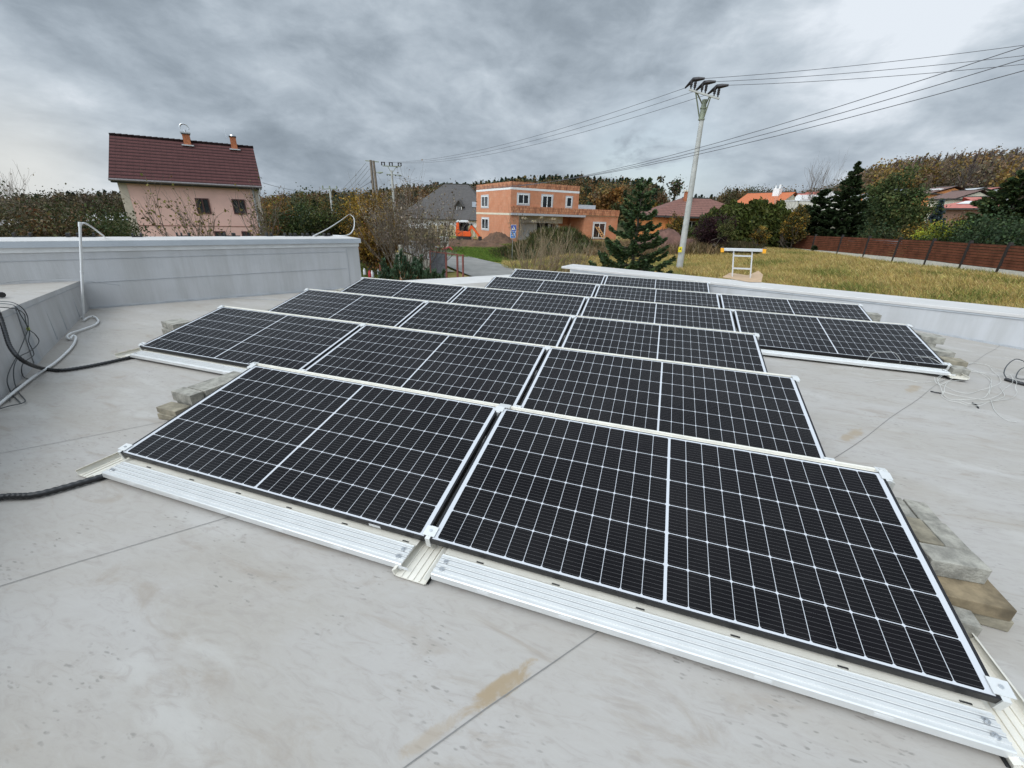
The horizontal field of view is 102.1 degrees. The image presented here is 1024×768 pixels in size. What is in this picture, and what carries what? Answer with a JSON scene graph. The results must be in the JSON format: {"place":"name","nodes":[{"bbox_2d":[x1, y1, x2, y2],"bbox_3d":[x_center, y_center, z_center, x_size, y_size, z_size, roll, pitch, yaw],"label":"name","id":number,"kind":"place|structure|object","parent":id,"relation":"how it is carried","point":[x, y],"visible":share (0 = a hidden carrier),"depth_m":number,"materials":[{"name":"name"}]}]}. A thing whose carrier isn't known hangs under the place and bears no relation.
{"place":"outdoors","nodes":[
{"label":"outdoors","id":0,"kind":"place"},
{"bbox_2d":[0,184,125,220],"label":"wooded hill","id":1,"kind":"structure","parent":0,"point":[80,197],"depth_m":87.95,"materials":[{"name":"green plant"}]},
{"bbox_2d":[171,387,203,404],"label":"paver","id":2,"kind":"object","parent":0,"point":[189,396],"visible":0.84,"depth_m":3.23,"materials":[{"name":"concrete"}]},
{"bbox_2d":[188,371,240,396],"bbox_3d":[-2.450,0.006,3.485,0.205,0.080,0.400,10,23,18],"label":"paver","id":3,"kind":"object","parent":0,"point":[207,387],"visible":0.4,"depth_m":3.40,"materials":[{"name":"concrete"}]},
{"bbox_2d":[260,180,455,215],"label":"wooded hill","id":4,"kind":"structure","parent":0,"point":[316,195],"depth_m":109.34,"materials":[{"name":"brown plant"}]},
{"bbox_2d":[400,241,513,276],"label":"road","id":5,"kind":"structure","parent":0,"point":[473,266],"depth_m":31.74,"materials":[{"name":"asphalt"}]},
{"bbox_2d":[0,0,1023,223],"label":"sky","id":6,"kind":"structure","parent":0,"point":[318,90],"materials":[{"name":"grey"}]},
{"bbox_2d":[4,197,1023,305],"bbox_3d":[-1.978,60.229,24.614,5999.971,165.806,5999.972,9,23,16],"label":"terrain","id":7,"kind":"structure","parent":0,"point":[452,274],"depth_m":31.47,"materials":[{"name":"plant"}]},
{"bbox_2d":[0,188,106,236],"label":"hedge tree","id":8,"kind":"object","parent":7,"relation":"on","point":[24,228],"visible":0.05,"depth_m":15.24,"materials":[{"name":"green plant"}]},
{"bbox_2d":[0,183,112,234],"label":"hedge tree","id":9,"kind":"object","parent":7,"relation":"on","point":[24,198],"visible":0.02,"depth_m":18.78,"materials":[{"name":"green plant"}]},
{"bbox_2d":[0,181,116,236],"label":"hedge tree","id":10,"kind":"object","parent":7,"relation":"on","point":[14,220],"visible":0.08,"depth_m":16.64,"materials":[{"name":"green plant"}]},
{"bbox_2d":[7,197,114,236],"bbox_3d":[-17.656,-4.828,15.986,3.678,4.324,4.296,16,26,32],"label":"hedge tree","id":11,"kind":"object","parent":7,"relation":"on","point":[57,231],"visible":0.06,"depth_m":15.47,"materials":[{"name":"green plant"}]},
{"bbox_2d":[12,192,153,236],"bbox_3d":[-17.240,-5.441,17.197,4.925,4.628,4.320,9,23,16],"label":"hedge tree","id":12,"kind":"object","parent":7,"relation":"on","point":[103,226],"visible":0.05,"depth_m":16.96,"materials":[{"name":"green plant"}]},
{"bbox_2d":[59,189,159,236],"bbox_3d":[-18.950,-6.608,19.612,4.718,4.843,4.669,-10,25,-27],"label":"hedge tree","id":13,"kind":"object","parent":7,"relation":"on","point":[118,218],"visible":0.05,"depth_m":19.22,"materials":[{"name":"green plant"}]},
{"bbox_2d":[120,165,231,236],"bbox_3d":[-15.777,-7.417,20.446,5.253,5.785,4.058,9,23,16],"label":"fruit tree","id":14,"kind":"object","parent":7,"relation":"on","point":[184,225],"visible":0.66,"depth_m":20.07,"materials":[{"name":"brown plant"}]},
{"bbox_2d":[108,123,264,236],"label":"pink house","id":15,"kind":"structure","parent":7,"relation":"on","point":[206,170],"depth_m":29.14,"materials":[{"name":"red tile"}]},
{"bbox_2d":[229,169,295,235],"bbox_3d":[-13.374,-8.282,22.436,2.900,6.001,2.908,9,23,16],"label":"fruit tree","id":16,"kind":"object","parent":7,"relation":"on","point":[263,230],"visible":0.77,"depth_m":21.86,"materials":[{"name":"brown plant"}]},
{"bbox_2d":[256,198,310,235],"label":"autumn bush","id":17,"kind":"object","parent":7,"relation":"on","point":[274,232],"visible":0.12,"depth_m":29.27,"materials":[{"name":"brown plant"}]},
{"bbox_2d":[262,182,337,235],"bbox_3d":[-15.174,-11.158,29.524,5.407,5.954,5.116,-8,24,-23],"label":"autumn bush","id":18,"kind":"object","parent":7,"relation":"on","point":[298,223],"visible":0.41,"depth_m":28.93,"materials":[{"name":"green plant"}]},
{"bbox_2d":[288,194,359,235],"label":"autumn bush","id":19,"kind":"object","parent":7,"relation":"on","point":[332,230],"visible":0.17,"depth_m":30.00,"materials":[{"name":"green plant"}]},
{"bbox_2d":[325,195,375,261],"bbox_3d":[-11.932,-11.928,31.680,4.305,5.391,4.698,9,23,16],"label":"autumn bush","id":20,"kind":"object","parent":7,"relation":"on","point":[345,210],"visible":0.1,"depth_m":30.63,"materials":[{"name":"brown plant"}]},
{"bbox_2d":[338,186,407,269],"bbox_3d":[-9.658,-10.637,28.608,4.974,5.781,4.990,9,23,16],"label":"autumn bush","id":21,"kind":"object","parent":7,"relation":"on","point":[354,202],"visible":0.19,"depth_m":27.91,"materials":[{"name":"brown plant"}]},
{"bbox_2d":[349,217,405,273],"bbox_3d":[-8.980,-8.915,27.077,3.018,3.984,3.436,9,23,16],"label":"autumn bush","id":22,"kind":"object","parent":7,"relation":"on","point":[366,255],"visible":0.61,"depth_m":26.94,"materials":[{"name":"brown plant"}]},
{"bbox_2d":[381,162,401,217],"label":"power pole","id":23,"kind":"object","parent":7,"relation":"on","point":[392,182],"visible":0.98,"depth_m":53.62,"materials":[{"name":"concrete"}]},
{"bbox_2d":[392,46,1023,188],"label":"power line","id":24,"kind":"object","parent":23,"relation":"attached to","point":[789,121],"visible":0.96,"depth_m":15.76,"materials":[{"name":"metal"}]},
{"bbox_2d":[397,59,1022,187],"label":"power line","id":25,"kind":"object","parent":23,"relation":"attached to","point":[792,126],"visible":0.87,"depth_m":15.80,"materials":[{"name":"metal"}]},
{"bbox_2d":[408,70,1023,186],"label":"power line","id":26,"kind":"object","parent":23,"relation":"attached to","point":[789,132],"visible":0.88,"depth_m":16.09,"materials":[{"name":"metal"}]},
{"bbox_2d":[341,159,477,279],"bbox_3d":[-6.596,-9.301,24.409,8.289,6.809,7.969,9,23,16],"label":"bare bush","id":27,"kind":"object","parent":7,"relation":"on","point":[405,230],"visible":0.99,"depth_m":24.31,"materials":[{"name":"brown plant"}]},
{"bbox_2d":[377,248,445,279],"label":"young pine","id":28,"kind":"object","parent":7,"relation":"on","point":[406,271],"visible":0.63,"depth_m":13.07,"materials":[{"name":"green plant"}]},
{"bbox_2d":[399,208,464,269],"bbox_3d":[-5.869,-10.024,28.752,5.652,4.583,5.141,9,23,16],"label":"bare bush","id":29,"kind":"object","parent":7,"relation":"on","point":[440,241],"visible":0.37,"depth_m":28.46,"materials":[{"name":"brown plant"}]},
{"bbox_2d":[398,183,475,227],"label":"grey house","id":30,"kind":"structure","parent":7,"relation":"on","point":[467,194],"depth_m":65.50,"materials":[{"name":"grey"}]},
{"bbox_2d":[429,246,463,277],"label":"tube gate","id":31,"kind":"structure","parent":7,"relation":"on","point":[437,259],"depth_m":24.18,"materials":[{"name":"metal"}]},
{"bbox_2d":[455,220,481,240],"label":"excavator","id":32,"kind":"object","parent":7,"relation":"on","point":[467,233],"visible":0.9,"depth_m":46.36,"materials":[{"name":"metal"}]},
{"bbox_2d":[437,239,504,247],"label":"spoil bank","id":33,"kind":"structure","parent":7,"relation":"on","point":[475,243],"depth_m":42.78,"materials":[{"name":"soil"}]},
{"bbox_2d":[435,244,551,261],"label":"verge grass","id":34,"kind":"structure","parent":7,"relation":"on","point":[476,252],"depth_m":40.13,"materials":[{"name":"green plant"}]},
{"bbox_2d":[0,233,1023,767],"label":"flat roof building","id":35,"kind":"structure","parent":7,"relation":"on","point":[142,629],"depth_m":1.72,"materials":[{"name":"concrete"}]},
{"bbox_2d":[0,315,98,404],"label":"flexible conduit","id":36,"kind":"object","parent":35,"relation":"on","point":[8,396],"visible":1,"depth_m":4.18,"materials":[{"name":"white plastic"}]},
{"bbox_2d":[0,474,105,499],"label":"corrugated hose","id":37,"kind":"object","parent":35,"relation":"on","point":[45,492],"visible":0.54,"depth_m":2.31,"materials":[{"name":"black plastic"}]},
{"bbox_2d":[0,312,132,371],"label":"corrugated hose","id":38,"kind":"object","parent":35,"relation":"on","point":[12,350],"visible":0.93,"depth_m":3.67,"materials":[{"name":"black plastic"}]},
{"bbox_2d":[78,222,105,318],"bbox_3d":[-6.223,-1.739,6.111,0.342,1.271,1.446,-13,27,-33],"label":"vent pipe","id":39,"kind":"object","parent":35,"relation":"on","point":[80,224],"visible":0.98,"depth_m":5.61,"materials":[{"name":"white plastic"}]},
{"bbox_2d":[157,413,174,419],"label":"paver","id":40,"kind":"object","parent":35,"relation":"on","point":[164,416],"visible":0.26,"depth_m":3.15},
{"bbox_2d":[156,402,189,415],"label":"paver","id":41,"kind":"object","parent":40,"relation":"on","point":[173,408],"visible":0.72,"depth_m":3.15,"materials":[{"name":"concrete"}]},
{"bbox_2d":[114,305,834,460],"bbox_3d":[-0.853,-0.219,4.052,6.584,0.348,1.468,9,23,16],"label":"mounting rack","id":42,"kind":"object","parent":35,"relation":"on","point":[187,362],"visible":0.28,"depth_m":4.18,"materials":[{"name":"metal"}]},
{"bbox_2d":[140,307,359,369],"bbox_3d":[-2.850,-0.530,4.578,2.120,0.035,1.040,9,36,16],"label":"solar panel","id":43,"kind":"object","parent":42,"relation":"on","point":[238,337],"visible":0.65,"depth_m":4.50,"materials":[{"name":"black glass"}]},
{"bbox_2d":[305,325,545,405],"bbox_3d":[-0.821,-0.217,3.978,2.120,0.035,1.040,9,36,16],"label":"solar panel","id":44,"kind":"object","parent":42,"relation":"on","point":[494,371],"visible":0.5,"depth_m":3.92,"materials":[{"name":"black glass"}]},
{"bbox_2d":[520,348,825,458],"bbox_3d":[1.208,0.095,3.379,2.120,0.035,1.040,9,36,16],"label":"solar panel","id":45,"kind":"object","parent":42,"relation":"on","point":[762,411],"visible":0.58,"depth_m":3.31,"materials":[{"name":"black glass"}]},
{"bbox_2d":[304,288,759,345],"bbox_3d":[-0.408,-0.737,5.354,6.584,0.348,1.468,9,23,16],"label":"mounting rack","id":46,"kind":"object","parent":35,"relation":"on","point":[574,316],"visible":0.06,"depth_m":5.46,"materials":[{"name":"metal"}]},
{"bbox_2d":[268,289,424,326],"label":"solar panel","id":47,"kind":"object","parent":46,"relation":"on","point":[387,311],"visible":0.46,"depth_m":5.92,"materials":[{"name":"black glass"}]},
{"bbox_2d":[398,302,571,346],"bbox_3d":[-0.376,-0.735,5.280,2.120,0.035,1.040,9,36,16],"label":"solar panel","id":48,"kind":"object","parent":46,"relation":"on","point":[522,326],"visible":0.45,"depth_m":5.32,"materials":[{"name":"black glass"}]},
{"bbox_2d":[560,316,767,372],"bbox_3d":[1.653,-0.423,4.681,2.120,0.035,1.040,9,36,16],"label":"solar panel","id":49,"kind":"object","parent":46,"relation":"on","point":[734,350],"visible":0.62,"depth_m":4.71,"materials":[{"name":"black glass"}]},
{"bbox_2d":[75,362,1023,767],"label":"mounting rack","id":50,"kind":"object","parent":35,"relation":"on","point":[965,720],"visible":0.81,"depth_m":1.67,"materials":[{"name":"metal"}]},
{"bbox_2d":[121,365,496,541],"bbox_3d":[-1.253,0.303,2.671,2.120,0.035,1.042,9,36,16],"label":"solar panel","id":51,"kind":"object","parent":50,"relation":"on","point":[393,460],"visible":0.91,"depth_m":2.54,"materials":[{"name":"black glass"}]},
{"bbox_2d":[430,408,1001,703],"bbox_3d":[0.776,0.615,2.073,2.120,0.035,1.040,9,36,16],"label":"solar panel","id":52,"kind":"object","parent":50,"relation":"on","point":[830,560],"visible":0.95,"depth_m":1.91,"materials":[{"name":"black glass"}]},
{"bbox_2d":[952,605,982,637],"bbox_3d":[1.813,0.973,1.704,0.130,0.080,0.090,11,24,22],"label":"paver","id":53,"kind":"object","parent":50,"relation":"on","point":[969,622],"visible":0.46,"depth_m":1.66,"materials":[{"name":"concrete"}]},
{"bbox_2d":[513,269,710,285],"bbox_3d":[1.921,-2.138,8.967,4.444,0.348,1.468,9,23,16],"label":"mounting rack","id":54,"kind":"object","parent":35,"relation":"on","point":[611,275],"visible":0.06,"depth_m":9.27,"materials":[{"name":"metal"}]},
{"bbox_2d":[509,269,604,283],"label":"solar panel","id":55,"kind":"object","parent":54,"relation":"on","point":[562,276],"visible":0.56,"depth_m":9.36,"materials":[{"name":"black glass"}]},
{"bbox_2d":[604,276,709,292],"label":"solar panel","id":56,"kind":"object","parent":54,"relation":"on","point":[661,284],"visible":0.52,"depth_m":8.76,"materials":[{"name":"black glass"}]},
{"bbox_2d":[360,277,969,379],"bbox_3d":[1.065,-1.097,6.353,8.816,0.348,1.468,9,23,16],"label":"mounting rack","id":57,"kind":"object","parent":35,"relation":"on","point":[897,366],"visible":0.14,"depth_m":4.92,"materials":[{"name":"metal"}]},
{"bbox_2d":[340,278,463,302],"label":"solar panel","id":58,"kind":"object","parent":57,"relation":"on","point":[415,290],"visible":0.48,"depth_m":7.29,"materials":[{"name":"black glass"}]},
{"bbox_2d":[449,287,585,315],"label":"solar panel","id":59,"kind":"object","parent":57,"relation":"on","point":[541,302],"visible":0.54,"depth_m":6.69,"materials":[{"name":"black glass"}]},
{"bbox_2d":[580,297,736,331],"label":"solar panel","id":60,"kind":"object","parent":57,"relation":"on","point":[692,316],"visible":0.61,"depth_m":6.09,"materials":[{"name":"black glass"}]},
{"bbox_2d":[733,310,947,367],"bbox_3d":[4.097,-0.634,5.393,2.120,0.035,1.040,9,36,16],"label":"solar panel","id":61,"kind":"object","parent":57,"relation":"on","point":[886,342],"visible":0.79,"depth_m":5.30,"materials":[{"name":"black glass"}]},
{"bbox_2d":[491,276,862,307],"bbox_3d":[2.486,-1.465,7.367,6.584,0.348,1.468,9,23,16],"label":"mounting rack","id":62,"kind":"object","parent":35,"relation":"on","point":[719,294],"visible":0.06,"depth_m":7.55,"materials":[{"name":"metal"}]},
{"bbox_2d":[484,277,596,296],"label":"solar panel","id":63,"kind":"object","parent":62,"relation":"on","point":[556,287],"visible":0.52,"depth_m":8.03,"materials":[{"name":"black glass"}]},
{"bbox_2d":[594,285,720,307],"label":"solar panel","id":64,"kind":"object","parent":62,"relation":"on","point":[663,296],"visible":0.58,"depth_m":7.43,"materials":[{"name":"black glass"}]},
{"bbox_2d":[719,294,872,320],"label":"solar panel","id":65,"kind":"object","parent":62,"relation":"on","point":[811,308],"visible":0.62,"depth_m":6.83,"materials":[{"name":"black glass"}]},
{"bbox_2d":[973,613,1013,631],"bbox_3d":[1.953,0.942,1.823,0.280,0.055,0.190,11,24,21],"label":"paver","id":66,"kind":"object","parent":35,"relation":"on","point":[1002,625],"visible":0.2,"depth_m":1.71,"materials":[{"name":"concrete"}]},
{"bbox_2d":[937,576,1016,621],"bbox_3d":[1.940,0.891,1.790,0.253,0.062,0.194,9,23,16],"label":"paver","id":67,"kind":"object","parent":66,"relation":"on","point":[987,599],"visible":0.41,"depth_m":1.72,"materials":[{"name":"concrete"}]},
{"bbox_2d":[919,542,991,583],"bbox_3d":[1.944,0.793,1.838,0.215,0.080,0.115,7,23,13],"label":"paver","id":68,"kind":"object","parent":67,"relation":"on","point":[960,564],"visible":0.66,"depth_m":1.80,"materials":[{"name":"concrete"}]},
{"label":"paver","id":69,"kind":"object","parent":35,"relation":"on","visible":0},
{"bbox_2d":[906,516,943,545],"bbox_3d":[2.063,0.762,2.103,0.100,0.060,0.200,8,23,14],"label":"paver","id":70,"kind":"object","parent":69,"relation":"on","point":[923,532],"visible":0.47,"depth_m":2.07,"materials":[{"name":"concrete"}]},
{"bbox_2d":[922,520,970,550],"bbox_3d":[2.163,0.778,2.074,0.103,0.060,0.202,9,23,16],"label":"paver","id":71,"kind":"object","parent":69,"relation":"on","point":[945,535],"visible":0.54,"depth_m":2.06,"materials":[{"name":"concrete"}]},
{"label":"paver","id":72,"kind":"object","parent":35,"relation":"on","visible":0},
{"bbox_2d":[903,499,941,522],"bbox_3d":[2.238,0.720,2.262,0.100,0.060,0.200,10,24,19],"label":"paver","id":73,"kind":"object","parent":72,"relation":"on","point":[921,510],"visible":0.44,"depth_m":2.25,"materials":[{"name":"concrete"}]},
{"bbox_2d":[501,230,591,260],"bbox_3d":[4.243,-13.160,39.747,12.875,3.161,6.897,9,23,16],"label":"grassy mound","id":74,"kind":"object","parent":7,"relation":"on","point":[580,243],"visible":0.21,"depth_m":38.17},
{"bbox_2d":[488,224,605,259],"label":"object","id":75,"kind":"object","parent":74,"relation":"on","point":[530,239],"visible":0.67,"depth_m":38.45,"materials":[{"name":"green plant"}]},
{"bbox_2d":[476,181,619,241],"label":"brick house","id":76,"kind":"structure","parent":7,"relation":"on","point":[495,207],"depth_m":46.83,"materials":[{"name":"ceramic"}]},
{"bbox_2d":[505,211,601,271],"bbox_3d":[1.705,-6.561,20.938,4.637,4.646,5.365,-5,23,-17],"label":"bare shrub","id":77,"kind":"object","parent":7,"relation":"on","point":[556,258],"visible":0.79,"depth_m":20.47,"materials":[{"name":"brown plant"}]},
{"bbox_2d":[439,173,670,204],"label":"wooded hill","id":78,"kind":"structure","parent":7,"relation":"on","point":[588,185],"depth_m":143.85,"materials":[{"name":"green plant"}]},
{"bbox_2d":[596,187,625,209],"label":"orange tree","id":79,"kind":"object","parent":7,"relation":"on","point":[608,199],"visible":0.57,"depth_m":92.27,"materials":[{"name":"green plant"}]},
{"bbox_2d":[588,177,676,273],"bbox_3d":[5.303,-6.257,17.829,4.192,4.829,3.496,9,23,16],"label":"fir tree","id":80,"kind":"object","parent":7,"relation":"on","point":[618,250],"visible":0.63,"depth_m":17.30,"materials":[{"name":"green plant"}]},
{"bbox_2d":[578,235,727,257],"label":"tall dry weeds","id":81,"kind":"object","parent":7,"relation":"on","point":[670,250],"visible":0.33,"depth_m":34.64,"materials":[{"name":"brown plant"}]},
{"bbox_2d":[627,228,693,251],"bbox_3d":[13.277,-12.572,37.001,9.253,2.707,5.557,9,23,16],"label":"reddish mound","id":82,"kind":"object","parent":7,"relation":"on","point":[672,235],"visible":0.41,"depth_m":35.72,"materials":[{"name":"soil"}]},
{"bbox_2d":[635,190,724,236],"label":"brown bungalow","id":83,"kind":"object","parent":7,"relation":"on","point":[699,206],"visible":0.27,"depth_m":45.21,"materials":[{"name":"tile"}]},
{"bbox_2d":[676,77,728,267],"bbox_3d":[9.663,-10.914,22.558,2.033,9.636,0.814,9,23,16],"label":"power pole","id":84,"kind":"object","parent":7,"relation":"on","point":[684,233],"visible":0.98,"depth_m":21.91,"materials":[{"name":"concrete"}]},
{"bbox_2d":[688,209,739,244],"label":"garden shrub","id":85,"kind":"object","parent":7,"relation":"on","point":[705,235],"visible":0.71,"depth_m":34.56,"materials":[{"name":"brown plant"}]},
{"bbox_2d":[688,238,765,254],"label":"hedge foot weeds","id":86,"kind":"object","parent":7,"relation":"on","point":[741,244],"visible":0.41,"depth_m":33.81,"materials":[{"name":"green plant"}]},
{"bbox_2d":[692,196,791,247],"bbox_3d":[22.130,-15.352,39.553,8.841,4.895,3.679,1,22,-1],"label":"long hedge","id":87,"kind":"object","parent":7,"relation":"on","point":[753,214],"visible":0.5,"depth_m":38.43,"materials":[{"name":"green plant"}]},
{"bbox_2d":[665,171,848,203],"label":"skyline wood","id":88,"kind":"object","parent":7,"relation":"on","point":[727,196],"visible":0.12,"depth_m":197.80,"materials":[{"name":"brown plant"}]},
{"bbox_2d":[500,240,1023,307],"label":"dry grass","id":89,"kind":"structure","parent":7,"relation":"on","point":[812,261],"depth_m":22.42,"materials":[{"name":"yellow plant"}]},
{"bbox_2d":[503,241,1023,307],"bbox_3d":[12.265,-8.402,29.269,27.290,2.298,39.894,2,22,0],"label":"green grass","id":90,"kind":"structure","parent":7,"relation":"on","point":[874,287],"depth_m":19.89,"materials":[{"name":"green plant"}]},
{"bbox_2d":[737,185,797,203],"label":"orange roof house","id":91,"kind":"structure","parent":7,"relation":"on","point":[769,196],"depth_m":59.73,"materials":[{"name":"tile"}]},
{"bbox_2d":[778,201,813,249],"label":"garden shrub","id":92,"kind":"object","parent":7,"relation":"on","point":[795,223],"visible":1,"depth_m":36.55,"materials":[{"name":"green plant"}]},
{"bbox_2d":[792,188,835,248],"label":"conifer","id":93,"kind":"object","parent":7,"relation":"on","point":[820,200],"visible":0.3,"depth_m":37.45,"materials":[{"name":"green plant"}]},
{"bbox_2d":[801,154,856,199],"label":"bare tree","id":94,"kind":"object","parent":7,"relation":"on","point":[821,186],"visible":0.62,"depth_m":58.29,"materials":[{"name":"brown plant"}]},
{"bbox_2d":[804,161,869,253],"bbox_3d":[28.702,-15.136,36.098,6.375,7.821,6.598,21,29,39],"label":"conifer","id":95,"kind":"object","parent":7,"relation":"on","point":[842,222],"visible":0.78,"depth_m":35.54,"materials":[{"name":"green plant"}]},
{"bbox_2d":[849,190,906,236],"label":"garden tree","id":96,"kind":"object","parent":7,"relation":"on","point":[873,211],"visible":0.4,"depth_m":36.39,"materials":[{"name":"green plant"}]},
{"bbox_2d":[854,218,904,255],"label":"garden shrub","id":97,"kind":"object","parent":7,"relation":"on","point":[891,234],"visible":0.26,"depth_m":31.45,"materials":[{"name":"green plant"}]},
{"bbox_2d":[860,155,947,236],"bbox_3d":[34.116,-16.188,37.236,6.921,7.932,6.866,9,23,16],"label":"garden tree","id":98,"kind":"object","parent":7,"relation":"on","point":[890,183],"visible":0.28,"depth_m":35.96,"materials":[{"name":"green plant"}]},
{"bbox_2d":[790,234,1023,277],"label":"board fence","id":99,"kind":"object","parent":7,"relation":"on","point":[866,244],"visible":0.8,"depth_m":25.14,"materials":[{"name":"wood"}]},
{"bbox_2d":[887,197,935,238],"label":"garden shrub","id":100,"kind":"object","parent":7,"relation":"on","point":[915,214],"visible":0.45,"depth_m":34.89,"materials":[{"name":"green plant"}]},
{"bbox_2d":[838,146,1023,198],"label":"bare wood","id":101,"kind":"object","parent":7,"relation":"on","point":[992,168],"visible":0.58,"depth_m":96.71,"materials":[{"name":"brown plant"}]},
{"bbox_2d":[910,218,974,260],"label":"garden shrub","id":102,"kind":"object","parent":7,"relation":"on","point":[922,232],"visible":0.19,"depth_m":26.78,"materials":[{"name":"green plant"}]},
{"bbox_2d":[925,189,996,220],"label":"dark gable house","id":103,"kind":"structure","parent":7,"relation":"on","point":[954,196],"depth_m":60.48,"materials":[{"name":"brown tile"}]},
{"bbox_2d":[927,196,1000,225],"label":"salmon roof house","id":104,"kind":"structure","parent":7,"relation":"on","point":[952,209],"depth_m":47.10,"materials":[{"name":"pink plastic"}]},
{"bbox_2d":[928,204,1023,265],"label":"garden tree","id":105,"kind":"object","parent":7,"relation":"on","point":[979,219],"visible":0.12,"depth_m":24.96,"materials":[{"name":"green plant"}]},
{"bbox_2d":[949,215,1023,270],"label":"shrub","id":106,"kind":"object","parent":7,"relation":"on","point":[1001,236],"visible":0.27,"depth_m":22.90,"materials":[{"name":"green plant"}]},
{"bbox_2d":[956,169,1023,229],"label":"conifer","id":107,"kind":"object","parent":7,"relation":"on","point":[1012,191],"visible":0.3,"depth_m":26.85,"materials":[{"name":"green plant"}]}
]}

